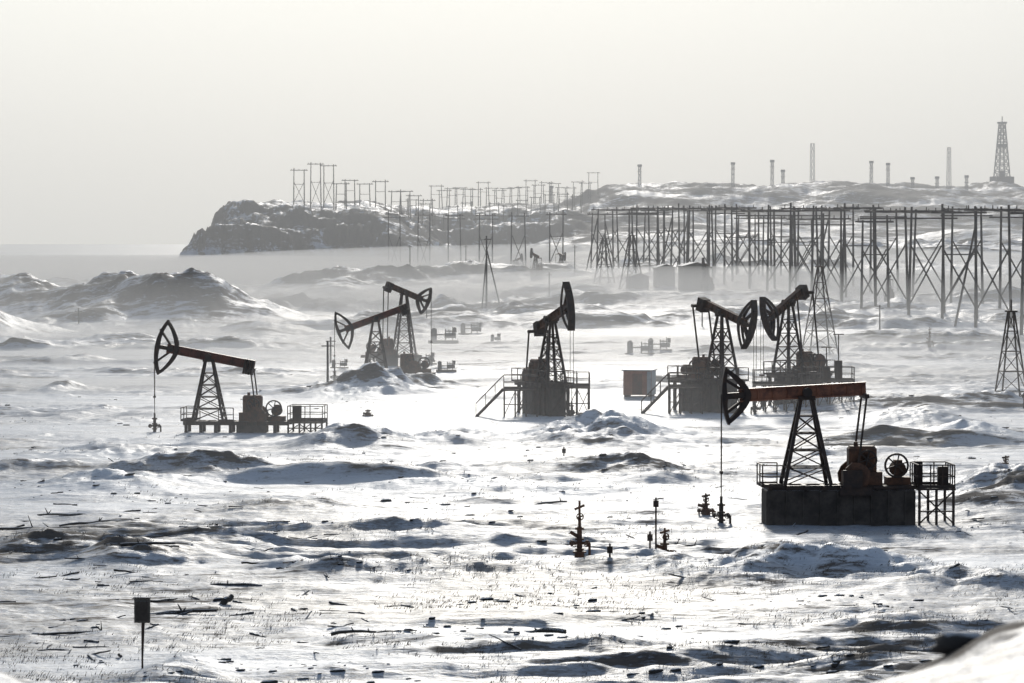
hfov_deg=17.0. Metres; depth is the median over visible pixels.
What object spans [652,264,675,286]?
tank shed
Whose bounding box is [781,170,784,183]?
floodlight mast
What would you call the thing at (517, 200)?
utility pole frame
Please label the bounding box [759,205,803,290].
utility pole frame
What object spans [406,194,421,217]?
utility pole frame
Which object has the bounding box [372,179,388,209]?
utility pole frame
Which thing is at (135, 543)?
driftwood log
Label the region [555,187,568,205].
utility pole frame
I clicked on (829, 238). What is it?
utility pole frame
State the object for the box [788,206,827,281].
utility pole frame
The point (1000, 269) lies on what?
utility pole frame
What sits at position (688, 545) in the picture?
driftwood log
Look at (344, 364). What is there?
pipe manifold skid
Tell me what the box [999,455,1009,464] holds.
wellhead valve tree
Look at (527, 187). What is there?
utility pole frame
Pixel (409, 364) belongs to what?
pump jack
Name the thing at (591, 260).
utility pole frame
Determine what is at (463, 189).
utility pole frame
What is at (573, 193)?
utility pole frame
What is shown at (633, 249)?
lattice mast
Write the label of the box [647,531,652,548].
marker post
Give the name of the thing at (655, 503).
marker post
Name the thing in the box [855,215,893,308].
utility pole frame
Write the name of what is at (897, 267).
utility pole frame
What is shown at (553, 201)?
utility pole frame
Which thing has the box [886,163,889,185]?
floodlight mast
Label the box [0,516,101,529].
driftwood log
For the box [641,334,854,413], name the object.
access platform
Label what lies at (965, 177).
floodlight mast
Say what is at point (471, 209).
utility pole frame
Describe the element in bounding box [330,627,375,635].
driftwood log
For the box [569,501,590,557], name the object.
wellhead valve tree
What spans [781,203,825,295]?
utility pole frame
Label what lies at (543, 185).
utility pole frame
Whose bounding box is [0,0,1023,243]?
sky
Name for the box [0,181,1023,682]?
ground
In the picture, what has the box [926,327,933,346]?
wellhead valve tree
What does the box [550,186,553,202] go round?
floodlight mast
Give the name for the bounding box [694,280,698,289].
door
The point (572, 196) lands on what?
utility pole frame
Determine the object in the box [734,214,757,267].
utility pole frame
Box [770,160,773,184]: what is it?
floodlight mast
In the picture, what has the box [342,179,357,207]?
utility pole frame
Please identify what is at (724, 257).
utility pole frame
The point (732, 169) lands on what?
floodlight mast
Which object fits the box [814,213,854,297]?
utility pole frame
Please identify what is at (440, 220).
utility pole frame
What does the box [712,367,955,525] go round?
pump jack
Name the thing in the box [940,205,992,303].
utility pole frame
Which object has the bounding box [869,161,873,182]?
floodlight mast
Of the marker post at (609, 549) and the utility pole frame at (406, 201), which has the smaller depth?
the marker post at (609, 549)
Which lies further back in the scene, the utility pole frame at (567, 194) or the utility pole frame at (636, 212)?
the utility pole frame at (567, 194)
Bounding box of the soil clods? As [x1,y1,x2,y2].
[1,351,1023,682]
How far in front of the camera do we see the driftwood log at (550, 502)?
183.83 m
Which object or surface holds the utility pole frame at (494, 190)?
on the ground
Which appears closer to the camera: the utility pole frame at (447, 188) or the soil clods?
the soil clods
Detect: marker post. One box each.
[607,543,612,556]
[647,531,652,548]
[653,497,658,548]
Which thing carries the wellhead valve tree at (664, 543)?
on the ground
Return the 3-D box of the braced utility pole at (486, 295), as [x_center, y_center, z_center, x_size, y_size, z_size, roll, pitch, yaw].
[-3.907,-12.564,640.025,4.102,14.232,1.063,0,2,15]
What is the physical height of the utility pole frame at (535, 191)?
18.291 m
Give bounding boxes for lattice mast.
[593,234,614,283]
[619,230,641,288]
[802,258,837,354]
[995,300,1023,396]
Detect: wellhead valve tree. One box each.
[362,410,373,415]
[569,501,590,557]
[657,528,675,551]
[697,493,715,514]
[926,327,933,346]
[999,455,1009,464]
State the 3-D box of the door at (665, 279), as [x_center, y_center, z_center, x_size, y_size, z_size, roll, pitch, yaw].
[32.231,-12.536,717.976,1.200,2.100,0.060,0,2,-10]
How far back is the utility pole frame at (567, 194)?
1944.49 m
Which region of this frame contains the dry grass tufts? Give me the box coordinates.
[0,367,1023,682]
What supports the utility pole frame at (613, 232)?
on the ground
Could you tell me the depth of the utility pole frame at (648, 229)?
896.85 m
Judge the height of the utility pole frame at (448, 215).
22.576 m
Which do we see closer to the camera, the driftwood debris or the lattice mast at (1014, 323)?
the driftwood debris
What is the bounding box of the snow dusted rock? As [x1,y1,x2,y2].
[927,632,983,654]
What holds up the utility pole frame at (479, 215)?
on the ground
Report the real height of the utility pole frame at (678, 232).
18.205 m
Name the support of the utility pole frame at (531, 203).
on the ground
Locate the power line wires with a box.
[408,207,1022,221]
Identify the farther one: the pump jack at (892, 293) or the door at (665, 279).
the door at (665, 279)
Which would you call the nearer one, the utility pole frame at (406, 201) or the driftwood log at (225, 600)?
the driftwood log at (225, 600)
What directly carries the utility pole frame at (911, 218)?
on the ground
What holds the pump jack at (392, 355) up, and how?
on the ground
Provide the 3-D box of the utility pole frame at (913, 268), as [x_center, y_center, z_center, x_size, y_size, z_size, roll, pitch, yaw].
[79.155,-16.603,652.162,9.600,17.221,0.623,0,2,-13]
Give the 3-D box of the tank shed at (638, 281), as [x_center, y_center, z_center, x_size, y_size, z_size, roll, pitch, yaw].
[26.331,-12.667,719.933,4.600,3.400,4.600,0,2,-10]
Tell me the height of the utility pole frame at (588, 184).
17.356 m
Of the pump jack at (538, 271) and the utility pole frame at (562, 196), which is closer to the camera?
the pump jack at (538, 271)
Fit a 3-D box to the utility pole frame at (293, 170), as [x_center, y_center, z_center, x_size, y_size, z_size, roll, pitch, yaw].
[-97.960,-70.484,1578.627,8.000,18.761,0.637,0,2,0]
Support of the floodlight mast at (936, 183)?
on the ground
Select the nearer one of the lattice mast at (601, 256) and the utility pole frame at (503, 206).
the lattice mast at (601, 256)
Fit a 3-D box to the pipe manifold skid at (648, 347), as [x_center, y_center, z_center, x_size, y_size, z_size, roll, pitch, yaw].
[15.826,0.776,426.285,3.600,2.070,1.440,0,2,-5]
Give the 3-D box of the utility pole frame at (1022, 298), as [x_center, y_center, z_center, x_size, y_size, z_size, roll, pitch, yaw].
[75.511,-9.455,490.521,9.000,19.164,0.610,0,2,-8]
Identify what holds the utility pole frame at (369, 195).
on the ground
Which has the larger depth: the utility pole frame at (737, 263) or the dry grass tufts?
the utility pole frame at (737, 263)
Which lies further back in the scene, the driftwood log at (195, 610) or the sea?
the sea
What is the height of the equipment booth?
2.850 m
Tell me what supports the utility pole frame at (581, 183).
on the ground
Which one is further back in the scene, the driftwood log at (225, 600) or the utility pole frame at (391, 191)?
the utility pole frame at (391, 191)
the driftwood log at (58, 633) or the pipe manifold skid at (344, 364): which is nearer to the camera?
the driftwood log at (58, 633)
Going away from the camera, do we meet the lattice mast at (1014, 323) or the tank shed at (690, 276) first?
the lattice mast at (1014, 323)
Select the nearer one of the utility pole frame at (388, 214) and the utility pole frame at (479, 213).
the utility pole frame at (388, 214)
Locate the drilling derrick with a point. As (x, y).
(1001, 176)
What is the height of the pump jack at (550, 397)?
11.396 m
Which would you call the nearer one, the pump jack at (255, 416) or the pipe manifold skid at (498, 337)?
the pump jack at (255, 416)
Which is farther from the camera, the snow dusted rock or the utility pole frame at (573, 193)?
the utility pole frame at (573, 193)
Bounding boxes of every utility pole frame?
[290,168,307,205]
[307,162,323,209]
[321,164,336,209]
[333,182,349,209]
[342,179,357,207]
[357,183,370,206]
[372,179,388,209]
[383,211,404,266]
[388,190,403,213]
[399,189,412,218]
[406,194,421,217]
[414,212,432,265]
[420,198,435,227]
[431,184,442,207]
[433,213,445,228]
[437,189,451,206]
[443,214,463,262]
[444,187,459,206]
[453,187,465,205]
[460,187,474,206]
[461,201,471,219]
[469,188,482,205]
[474,206,486,222]
[476,181,490,206]
[476,213,497,262]
[484,187,498,205]
[488,202,500,220]
[492,189,506,204]
[500,187,513,203]
[502,205,513,219]
[508,212,528,265]
[516,186,529,203]
[516,199,527,215]
[523,180,536,203]
[529,196,541,214]
[532,184,545,203]
[539,181,552,203]
[545,194,554,210]
[546,210,566,262]
[547,183,560,203]
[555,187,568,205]
[557,192,568,210]
[571,194,582,212]
[573,181,583,205]
[579,182,592,205]
[586,207,621,270]
[588,172,597,198]
[588,212,614,268]
[603,208,642,268]
[618,206,656,270]
[627,205,668,272]
[640,210,671,262]
[651,203,683,265]
[660,206,687,263]
[661,205,698,265]
[676,207,710,269]
[681,205,716,277]
[701,205,739,280]
[707,204,744,272]
[716,204,756,284]
[732,210,759,274]
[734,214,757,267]
[736,207,787,288]
[756,216,788,275]
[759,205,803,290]
[770,206,797,278]
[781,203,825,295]
[783,215,814,285]
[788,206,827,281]
[803,205,849,298]
[813,204,859,286]
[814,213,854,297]
[834,203,882,301]
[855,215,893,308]
[860,207,915,305]
[860,208,903,291]
[895,204,957,314]
[911,209,941,296]
[931,206,986,318]
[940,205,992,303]
[954,205,1021,327]
[989,206,1023,308]
[1010,208,1023,334]
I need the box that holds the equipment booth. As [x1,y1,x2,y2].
[622,369,656,396]
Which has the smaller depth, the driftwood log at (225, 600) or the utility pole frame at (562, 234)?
the driftwood log at (225, 600)
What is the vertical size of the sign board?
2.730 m
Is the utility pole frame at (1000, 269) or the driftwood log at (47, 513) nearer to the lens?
the driftwood log at (47, 513)
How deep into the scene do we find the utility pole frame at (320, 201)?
1592.37 m
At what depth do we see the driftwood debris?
134.37 m
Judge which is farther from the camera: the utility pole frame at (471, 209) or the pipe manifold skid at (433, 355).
the utility pole frame at (471, 209)
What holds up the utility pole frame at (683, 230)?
on the ground
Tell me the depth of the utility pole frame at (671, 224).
818.22 m
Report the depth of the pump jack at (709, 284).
689.33 m
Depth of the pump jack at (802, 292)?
294.94 m
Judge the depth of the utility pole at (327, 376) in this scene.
330.10 m
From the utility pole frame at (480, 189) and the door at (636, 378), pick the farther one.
the utility pole frame at (480, 189)
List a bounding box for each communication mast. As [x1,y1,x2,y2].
[810,143,814,180]
[946,147,950,188]
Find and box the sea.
[0,244,187,274]
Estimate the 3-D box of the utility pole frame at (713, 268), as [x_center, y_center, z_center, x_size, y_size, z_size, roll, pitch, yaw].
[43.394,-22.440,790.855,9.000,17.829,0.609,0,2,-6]
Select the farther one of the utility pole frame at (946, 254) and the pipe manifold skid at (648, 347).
the utility pole frame at (946, 254)
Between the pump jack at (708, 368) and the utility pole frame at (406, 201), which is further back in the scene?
the utility pole frame at (406, 201)
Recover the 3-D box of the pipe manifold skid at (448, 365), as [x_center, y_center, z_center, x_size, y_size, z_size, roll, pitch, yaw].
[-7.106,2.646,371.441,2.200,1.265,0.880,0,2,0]
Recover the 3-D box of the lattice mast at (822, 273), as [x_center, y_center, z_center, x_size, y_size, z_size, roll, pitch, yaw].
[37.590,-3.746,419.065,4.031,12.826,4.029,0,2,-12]
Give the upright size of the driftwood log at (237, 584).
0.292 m
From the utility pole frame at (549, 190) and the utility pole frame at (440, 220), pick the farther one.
the utility pole frame at (549, 190)
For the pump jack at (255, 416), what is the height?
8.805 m
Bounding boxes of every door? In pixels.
[632,374,641,394]
[637,277,641,286]
[663,277,668,285]
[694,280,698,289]
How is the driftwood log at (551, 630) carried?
on the ground
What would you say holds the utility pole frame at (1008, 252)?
on the ground
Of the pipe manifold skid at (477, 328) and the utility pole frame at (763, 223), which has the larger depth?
the utility pole frame at (763, 223)
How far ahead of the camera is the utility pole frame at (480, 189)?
2048.43 m
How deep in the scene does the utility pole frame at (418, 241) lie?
1144.91 m
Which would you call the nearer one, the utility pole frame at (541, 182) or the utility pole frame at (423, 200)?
the utility pole frame at (423, 200)
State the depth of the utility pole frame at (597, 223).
947.25 m
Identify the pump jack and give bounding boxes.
[148,320,327,432]
[330,303,435,379]
[361,281,434,365]
[511,282,577,416]
[512,253,522,265]
[530,248,544,276]
[555,252,565,262]
[667,297,760,413]
[700,258,714,290]
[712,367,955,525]
[758,285,834,406]
[883,268,894,300]
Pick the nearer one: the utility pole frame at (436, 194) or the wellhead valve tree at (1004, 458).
the wellhead valve tree at (1004, 458)
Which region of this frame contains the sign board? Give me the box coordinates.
[133,597,150,668]
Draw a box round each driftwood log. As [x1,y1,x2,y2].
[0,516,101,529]
[0,624,101,636]
[37,508,83,515]
[59,517,118,526]
[120,539,174,546]
[150,604,216,613]
[210,580,261,585]
[218,594,233,604]
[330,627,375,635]
[526,628,566,633]
[535,497,566,504]
[675,540,701,546]
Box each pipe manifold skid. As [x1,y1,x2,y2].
[330,359,348,367]
[416,352,436,364]
[428,327,458,343]
[436,360,456,371]
[458,322,483,334]
[491,333,500,340]
[625,340,654,353]
[648,337,671,350]
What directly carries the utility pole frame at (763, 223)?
on the ground
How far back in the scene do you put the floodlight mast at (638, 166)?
2327.66 m
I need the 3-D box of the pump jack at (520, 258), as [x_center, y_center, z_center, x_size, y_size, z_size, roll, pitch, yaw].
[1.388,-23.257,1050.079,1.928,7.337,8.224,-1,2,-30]
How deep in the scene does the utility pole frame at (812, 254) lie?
643.87 m
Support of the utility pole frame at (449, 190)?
on the ground
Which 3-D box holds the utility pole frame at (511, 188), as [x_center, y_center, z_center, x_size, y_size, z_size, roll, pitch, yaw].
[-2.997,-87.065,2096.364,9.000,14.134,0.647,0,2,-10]
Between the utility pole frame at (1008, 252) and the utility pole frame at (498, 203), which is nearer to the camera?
the utility pole frame at (1008, 252)
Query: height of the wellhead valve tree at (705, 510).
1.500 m
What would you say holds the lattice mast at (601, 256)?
on the ground
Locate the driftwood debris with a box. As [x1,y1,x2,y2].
[0,458,1011,662]
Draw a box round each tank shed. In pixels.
[625,273,649,288]
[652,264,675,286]
[677,262,710,290]
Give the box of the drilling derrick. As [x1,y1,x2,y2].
[990,116,1013,183]
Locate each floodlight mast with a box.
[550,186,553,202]
[637,164,641,184]
[730,162,734,187]
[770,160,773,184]
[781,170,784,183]
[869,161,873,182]
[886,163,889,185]
[934,176,939,188]
[964,175,968,189]
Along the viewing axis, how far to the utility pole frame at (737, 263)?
827.80 m
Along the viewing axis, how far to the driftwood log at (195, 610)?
129.62 m
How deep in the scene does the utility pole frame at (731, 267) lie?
768.28 m
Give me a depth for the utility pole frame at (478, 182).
2059.72 m
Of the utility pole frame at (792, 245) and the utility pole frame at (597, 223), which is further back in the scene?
the utility pole frame at (597, 223)
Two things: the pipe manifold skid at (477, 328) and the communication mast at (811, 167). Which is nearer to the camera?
the pipe manifold skid at (477, 328)
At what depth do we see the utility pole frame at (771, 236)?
786.88 m
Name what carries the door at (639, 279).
in the tank shed at (638, 281)
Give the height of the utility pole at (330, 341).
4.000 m
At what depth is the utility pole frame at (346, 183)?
1606.48 m
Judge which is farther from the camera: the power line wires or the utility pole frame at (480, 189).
the utility pole frame at (480, 189)
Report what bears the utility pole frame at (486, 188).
on the ground
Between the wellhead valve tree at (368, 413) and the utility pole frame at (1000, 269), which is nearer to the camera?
the wellhead valve tree at (368, 413)
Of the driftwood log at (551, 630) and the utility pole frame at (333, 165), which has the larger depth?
the utility pole frame at (333, 165)
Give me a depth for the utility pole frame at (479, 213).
1908.40 m
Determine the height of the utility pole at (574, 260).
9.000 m
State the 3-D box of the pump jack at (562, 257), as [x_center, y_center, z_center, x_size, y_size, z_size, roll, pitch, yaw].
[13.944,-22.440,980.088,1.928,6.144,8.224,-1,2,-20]
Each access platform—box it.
[475,371,589,416]
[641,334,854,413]
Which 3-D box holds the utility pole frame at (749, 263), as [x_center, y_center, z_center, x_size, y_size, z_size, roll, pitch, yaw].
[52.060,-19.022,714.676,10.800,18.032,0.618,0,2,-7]
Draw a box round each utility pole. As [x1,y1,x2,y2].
[321,341,333,381]
[325,337,335,362]
[481,236,499,306]
[574,245,574,276]
[876,305,883,329]
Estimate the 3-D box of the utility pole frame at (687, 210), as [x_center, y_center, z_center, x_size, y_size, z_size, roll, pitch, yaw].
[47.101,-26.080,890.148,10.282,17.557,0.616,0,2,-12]
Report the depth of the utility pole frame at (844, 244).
617.91 m
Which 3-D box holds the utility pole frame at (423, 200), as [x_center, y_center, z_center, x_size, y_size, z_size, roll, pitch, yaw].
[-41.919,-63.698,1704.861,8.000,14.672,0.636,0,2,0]
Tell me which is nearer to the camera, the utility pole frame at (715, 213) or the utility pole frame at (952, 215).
the utility pole frame at (952, 215)
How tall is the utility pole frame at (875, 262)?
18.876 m
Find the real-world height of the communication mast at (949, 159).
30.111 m
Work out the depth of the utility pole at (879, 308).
500.02 m
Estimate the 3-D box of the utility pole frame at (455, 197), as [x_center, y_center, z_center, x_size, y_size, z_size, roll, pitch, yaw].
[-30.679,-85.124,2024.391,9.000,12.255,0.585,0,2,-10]
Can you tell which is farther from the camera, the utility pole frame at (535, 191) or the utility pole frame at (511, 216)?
the utility pole frame at (535, 191)
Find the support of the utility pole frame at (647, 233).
on the ground
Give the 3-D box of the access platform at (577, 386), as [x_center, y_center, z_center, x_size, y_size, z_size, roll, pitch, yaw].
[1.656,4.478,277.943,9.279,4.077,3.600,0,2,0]
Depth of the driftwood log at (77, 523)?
169.71 m
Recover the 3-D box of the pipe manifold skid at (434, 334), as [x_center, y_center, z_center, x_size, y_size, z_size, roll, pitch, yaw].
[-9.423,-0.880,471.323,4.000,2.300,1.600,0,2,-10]
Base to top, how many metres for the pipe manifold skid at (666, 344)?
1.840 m
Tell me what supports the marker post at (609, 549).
on the ground
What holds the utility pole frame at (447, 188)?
on the ground

